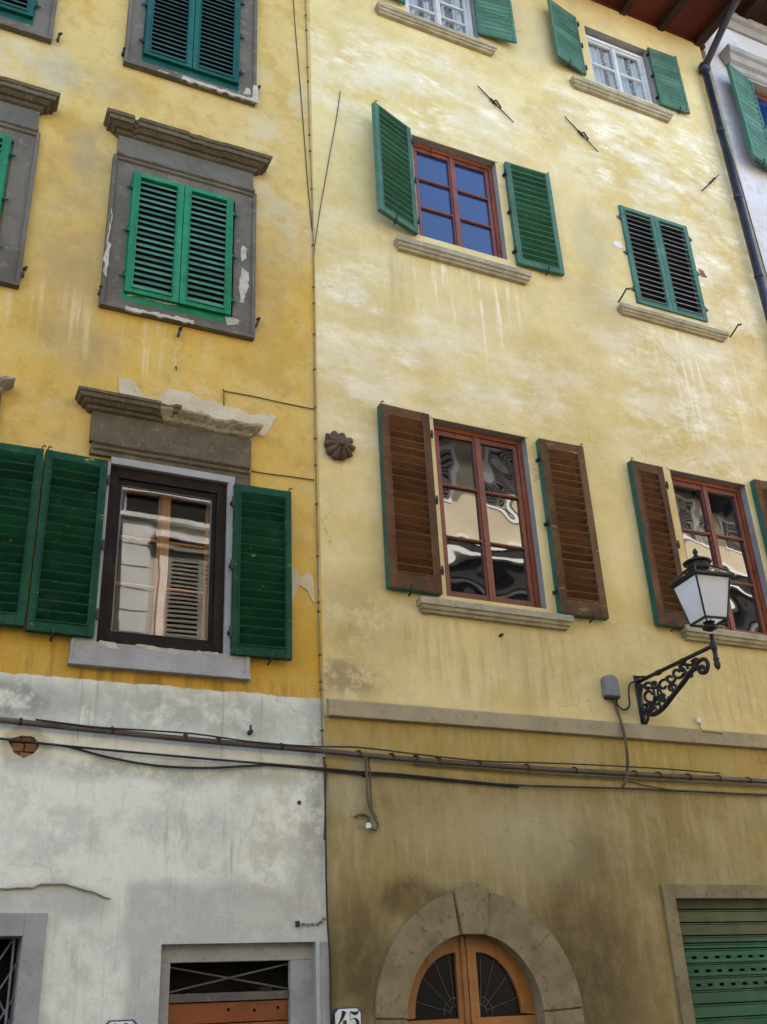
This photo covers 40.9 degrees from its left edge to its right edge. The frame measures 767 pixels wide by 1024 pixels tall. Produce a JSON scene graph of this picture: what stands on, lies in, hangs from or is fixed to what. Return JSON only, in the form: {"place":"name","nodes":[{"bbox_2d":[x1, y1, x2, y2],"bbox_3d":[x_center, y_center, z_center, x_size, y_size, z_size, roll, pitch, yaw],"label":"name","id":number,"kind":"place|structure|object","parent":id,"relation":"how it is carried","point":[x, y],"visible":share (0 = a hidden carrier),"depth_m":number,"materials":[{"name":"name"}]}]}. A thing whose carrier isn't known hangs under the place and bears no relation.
{"place":"outdoors","nodes":[
{"label":"outdoors","id":0,"kind":"place"},
{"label":"pavement","id":1,"kind":"structure","parent":0,"visible":0},
{"bbox_2d":[0,0,329,1023],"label":"ochre house","id":2,"kind":"structure","parent":1,"relation":"on","point":[160,542],"depth_m":7.87,"materials":[{"name":"paint"}]},
{"bbox_2d":[0,376,45,627],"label":"window","id":3,"kind":"structure","parent":2,"relation":"in","point":[20,466],"depth_m":7.23,"materials":[{"name":"green wood"}]},
{"bbox_2d":[0,913,47,1023],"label":"window","id":4,"kind":"structure","parent":2,"relation":"in","point":[32,927],"depth_m":6.19,"materials":[{"name":"grey stone"}]},
{"bbox_2d":[0,76,60,289],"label":"window","id":5,"kind":"structure","parent":2,"relation":"in","point":[22,104],"depth_m":8.57,"materials":[{"name":"grey stone"}]},
{"bbox_2d":[0,0,62,44],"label":"window","id":6,"kind":"structure","parent":2,"relation":"in","point":[33,19],"depth_m":9.29,"materials":[{"name":"grey stone"}]},
{"bbox_2d":[106,1019,136,1023],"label":"house number","id":7,"kind":"object","parent":2,"relation":"attached to","point":[130,1021],"visible":1,"depth_m":6.23,"materials":[{"name":"white ceramic"}]},
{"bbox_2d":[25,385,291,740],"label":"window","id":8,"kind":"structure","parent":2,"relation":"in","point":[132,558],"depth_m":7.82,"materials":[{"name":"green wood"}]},
{"bbox_2d":[97,107,272,341],"bbox_3d":[-1.724,-2.442,8.947,1.532,2.168,0.202,9,-29,-23],"label":"window","id":9,"kind":"structure","parent":2,"relation":"in","point":[173,230],"depth_m":8.99,"materials":[{"name":"green wood"}]},
{"bbox_2d":[121,0,260,106],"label":"window","id":10,"kind":"structure","parent":2,"relation":"in","point":[209,46],"depth_m":10.04,"materials":[{"name":"green wood"}]},
{"bbox_2d":[158,943,313,1023],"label":"door","id":11,"kind":"structure","parent":2,"relation":"in","point":[255,983],"depth_m":6.73,"materials":[{"name":"brown wood"}]},
{"bbox_2d":[247,725,252,734],"bbox_3d":[-0.952,1.559,7.349,0.032,0.071,0.050,9,-29,-23],"label":"iron peg","id":12,"kind":"object","parent":2,"relation":"attached to","point":[250,732],"visible":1,"depth_m":7.33,"materials":[{"name":"brown metal"}]},
{"bbox_2d":[223,389,313,409],"bbox_3d":[-0.963,-0.891,8.643,0.810,0.164,0.010,9,-29,-23],"label":"wire","id":13,"kind":"object","parent":2,"relation":"attached to","point":[261,398],"visible":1,"depth_m":8.63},
{"bbox_2d":[36,741,518,787],"bbox_3d":[-0.604,1.832,7.390,3.659,0.144,0.015,9,-29,-23],"label":"cable","id":14,"kind":"object","parent":2,"relation":"attached to","point":[192,767],"visible":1,"depth_m":7.26,"materials":[{"name":"black rubber"}]},
{"bbox_2d":[251,470,313,479],"bbox_3d":[-0.820,-0.298,8.406,0.539,0.026,0.010,9,-29,-23],"label":"wire","id":15,"kind":"object","parent":2,"relation":"attached to","point":[281,475],"visible":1,"depth_m":8.39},
{"bbox_2d":[293,0,311,228],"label":"wire","id":16,"kind":"object","parent":2,"relation":"attached to","point":[302,117],"visible":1,"depth_m":10.32,"materials":[{"name":"grey metal"}]},
{"bbox_2d":[295,918,325,926],"bbox_3d":[-0.491,2.779,6.968,0.218,0.056,0.020,9,-29,-23],"label":"chain","id":17,"kind":"object","parent":2,"relation":"attached to","point":[297,923],"visible":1,"depth_m":6.94,"materials":[{"name":"black metal"}]},
{"bbox_2d":[305,0,323,745],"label":"party cable","id":18,"kind":"object","parent":2,"relation":"attached to","point":[315,465],"visible":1,"depth_m":8.82,"materials":[{"name":"paint"}]},
{"bbox_2d":[322,757,326,839],"bbox_3d":[-0.423,2.049,7.375,0.045,0.582,0.023,19,-34,-37],"label":"cable","id":19,"kind":"object","parent":2,"relation":"attached to","point":[326,795],"visible":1,"depth_m":7.41,"materials":[{"name":"grey plastic"}]},
{"bbox_2d":[323,757,331,1023],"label":"party cable","id":20,"kind":"object","parent":2,"relation":"attached to","point":[329,947],"visible":1,"depth_m":7.07,"materials":[{"name":"grey plastic"}]},
{"bbox_2d":[310,0,766,1023],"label":"cream house","id":21,"kind":"structure","parent":1,"relation":"on","point":[542,356],"depth_m":9.46,"materials":[{"name":"paint"}]},
{"bbox_2d":[314,91,340,253],"bbox_3d":[-0.550,-3.396,10.165,0.342,2.287,0.009,9,-29,-23],"label":"wire","id":22,"kind":"object","parent":21,"relation":"attached to","point":[326,174],"visible":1,"depth_m":10.11,"materials":[{"name":"grey metal"}]},
{"bbox_2d":[324,430,355,459],"bbox_3d":[-0.360,-0.572,8.715,0.290,0.284,0.133,9,-29,-23],"label":"wall rosette","id":23,"kind":"object","parent":21,"relation":"attached to","point":[339,446],"depth_m":8.68,"materials":[{"name":"stone"}]},
{"bbox_2d":[333,1007,361,1023],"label":"house number","id":24,"kind":"object","parent":21,"relation":"attached to","point":[347,1015],"visible":1,"depth_m":6.80,"materials":[{"name":"white ceramic"}]},
{"bbox_2d":[354,757,378,830],"bbox_3d":[-0.123,2.050,7.502,0.192,0.533,0.060,9,-29,-23],"label":"cable","id":25,"kind":"object","parent":21,"relation":"attached to","point":[373,814],"visible":1,"depth_m":7.48,"materials":[{"name":"grey plastic"}]},
{"bbox_2d":[0,717,766,786],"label":"conduit pipe","id":26,"kind":"object","parent":21,"relation":"attached to","point":[112,730],"visible":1,"depth_m":7.72,"materials":[{"name":"metal"}]},
{"bbox_2d":[0,737,766,795],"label":"cable","id":27,"kind":"object","parent":21,"relation":"attached to","point":[201,758],"visible":1,"depth_m":7.53,"materials":[{"name":"black rubber"}]},
{"bbox_2d":[374,0,516,56],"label":"window","id":28,"kind":"structure","parent":21,"relation":"in","point":[448,20],"depth_m":12.27,"materials":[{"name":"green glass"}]},
{"bbox_2d":[371,100,564,285],"bbox_3d":[0.837,-3.206,10.805,2.255,1.721,0.352,11,-30,-27],"label":"window","id":29,"kind":"structure","parent":21,"relation":"in","point":[454,195],"depth_m":10.85,"materials":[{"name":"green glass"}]},
{"bbox_2d":[406,935,536,1023],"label":"door","id":30,"kind":"structure","parent":21,"relation":"in","point":[467,978],"depth_m":7.37,"materials":[{"name":"brown wood"}]},
{"bbox_2d":[377,400,608,630],"bbox_3d":[0.949,0.076,9.156,2.159,1.955,0.260,9,-29,-23],"label":"window","id":31,"kind":"structure","parent":21,"relation":"in","point":[489,553],"depth_m":9.13,"materials":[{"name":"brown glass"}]},
{"bbox_2d":[478,86,513,122],"bbox_3d":[1.287,-4.671,11.754,0.440,0.409,0.061,9,-29,-23],"label":"wall anchor","id":32,"kind":"object","parent":21,"relation":"attached to","point":[497,104],"depth_m":11.76,"materials":[{"name":"metal"}]},
{"bbox_2d":[564,116,598,151],"bbox_3d":[2.357,-4.497,12.217,0.424,0.418,0.061,9,-29,-23],"label":"wall anchor","id":33,"kind":"object","parent":21,"relation":"attached to","point":[581,134],"depth_m":12.21,"materials":[{"name":"metal"}]},
{"bbox_2d":[600,674,620,699],"bbox_3d":[1.955,1.508,8.868,0.150,0.212,0.065,9,-29,-23],"label":"junction box","id":34,"kind":"object","parent":21,"relation":"attached to","point":[610,686],"visible":1,"depth_m":8.83,"materials":[{"name":"grey plastic"}]},
{"bbox_2d":[612,699,628,787],"bbox_3d":[1.998,1.927,8.662,0.106,0.785,0.069,-9,-27,11],"label":"cable","id":35,"kind":"object","parent":34,"relation":"hanging from","point":[625,742],"visible":1,"depth_m":8.62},
{"bbox_2d":[615,680,638,710],"bbox_3d":[2.129,1.584,8.916,0.300,0.290,0.027,7,-28,-20],"label":"cable","id":36,"kind":"object","parent":34,"relation":"attached to","point":[630,683],"visible":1,"depth_m":8.90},
{"bbox_2d":[547,0,689,123],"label":"window","id":37,"kind":"structure","parent":21,"relation":"in","point":[617,68],"depth_m":13.30,"materials":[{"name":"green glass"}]},
{"bbox_2d":[613,205,741,342],"bbox_3d":[3.248,-2.761,11.785,1.651,1.655,0.297,9,-29,-23],"label":"window","id":38,"kind":"structure","parent":21,"relation":"in","point":[660,274],"depth_m":11.81,"materials":[{"name":"green paint"}]},
{"bbox_2d":[633,548,734,724],"bbox_3d":[2.507,1.059,8.690,0.396,1.284,1.215,6,-28,-18],"label":"street lamp","id":39,"kind":"object","parent":21,"relation":"attached to","point":[699,587],"visible":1,"depth_m":8.40,"materials":[{"name":"black metal"}]},
{"bbox_2d":[623,779,762,793],"bbox_3d":[2.729,2.373,8.834,1.624,0.075,0.008,9,-29,-23],"label":"cable","id":40,"kind":"object","parent":21,"relation":"attached to","point":[665,788],"visible":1,"depth_m":8.61,"materials":[{"name":"black rubber"}]},
{"bbox_2d":[627,457,766,650],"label":"window","id":41,"kind":"structure","parent":21,"relation":"in","point":[712,517],"depth_m":10.19,"materials":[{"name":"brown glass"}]},
{"bbox_2d":[695,717,722,733],"bbox_3d":[2.891,1.900,9.145,0.235,0.148,0.059,9,-29,-23],"label":"wire","id":42,"kind":"object","parent":21,"relation":"attached to","point":[698,720],"visible":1,"depth_m":9.13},
{"bbox_2d":[702,174,718,190],"bbox_3d":[4.126,-4.156,12.952,0.375,0.412,0.061,9,-29,-23],"label":"wall anchor","id":43,"kind":"object","parent":21,"relation":"attached to","point":[712,180],"depth_m":12.96,"materials":[{"name":"metal"}]},
{"bbox_2d":[660,884,766,1023],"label":"garage door","id":44,"kind":"structure","parent":21,"relation":"in","point":[718,948],"depth_m":8.33,"materials":[{"name":"metal"}]},
{"bbox_2d":[728,144,766,276],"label":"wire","id":45,"kind":"object","parent":21,"relation":"attached to","point":[749,213],"visible":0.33,"depth_m":13.01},
{"bbox_2d":[701,0,766,272],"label":"white house","id":46,"kind":"structure","parent":1,"relation":"on","point":[738,64],"depth_m":14.10,"materials":[{"name":"paint"}]},
{"bbox_2d":[719,44,766,171],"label":"window","id":47,"kind":"structure","parent":46,"relation":"in","point":[745,69],"depth_m":14.08,"materials":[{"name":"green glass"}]}
]}

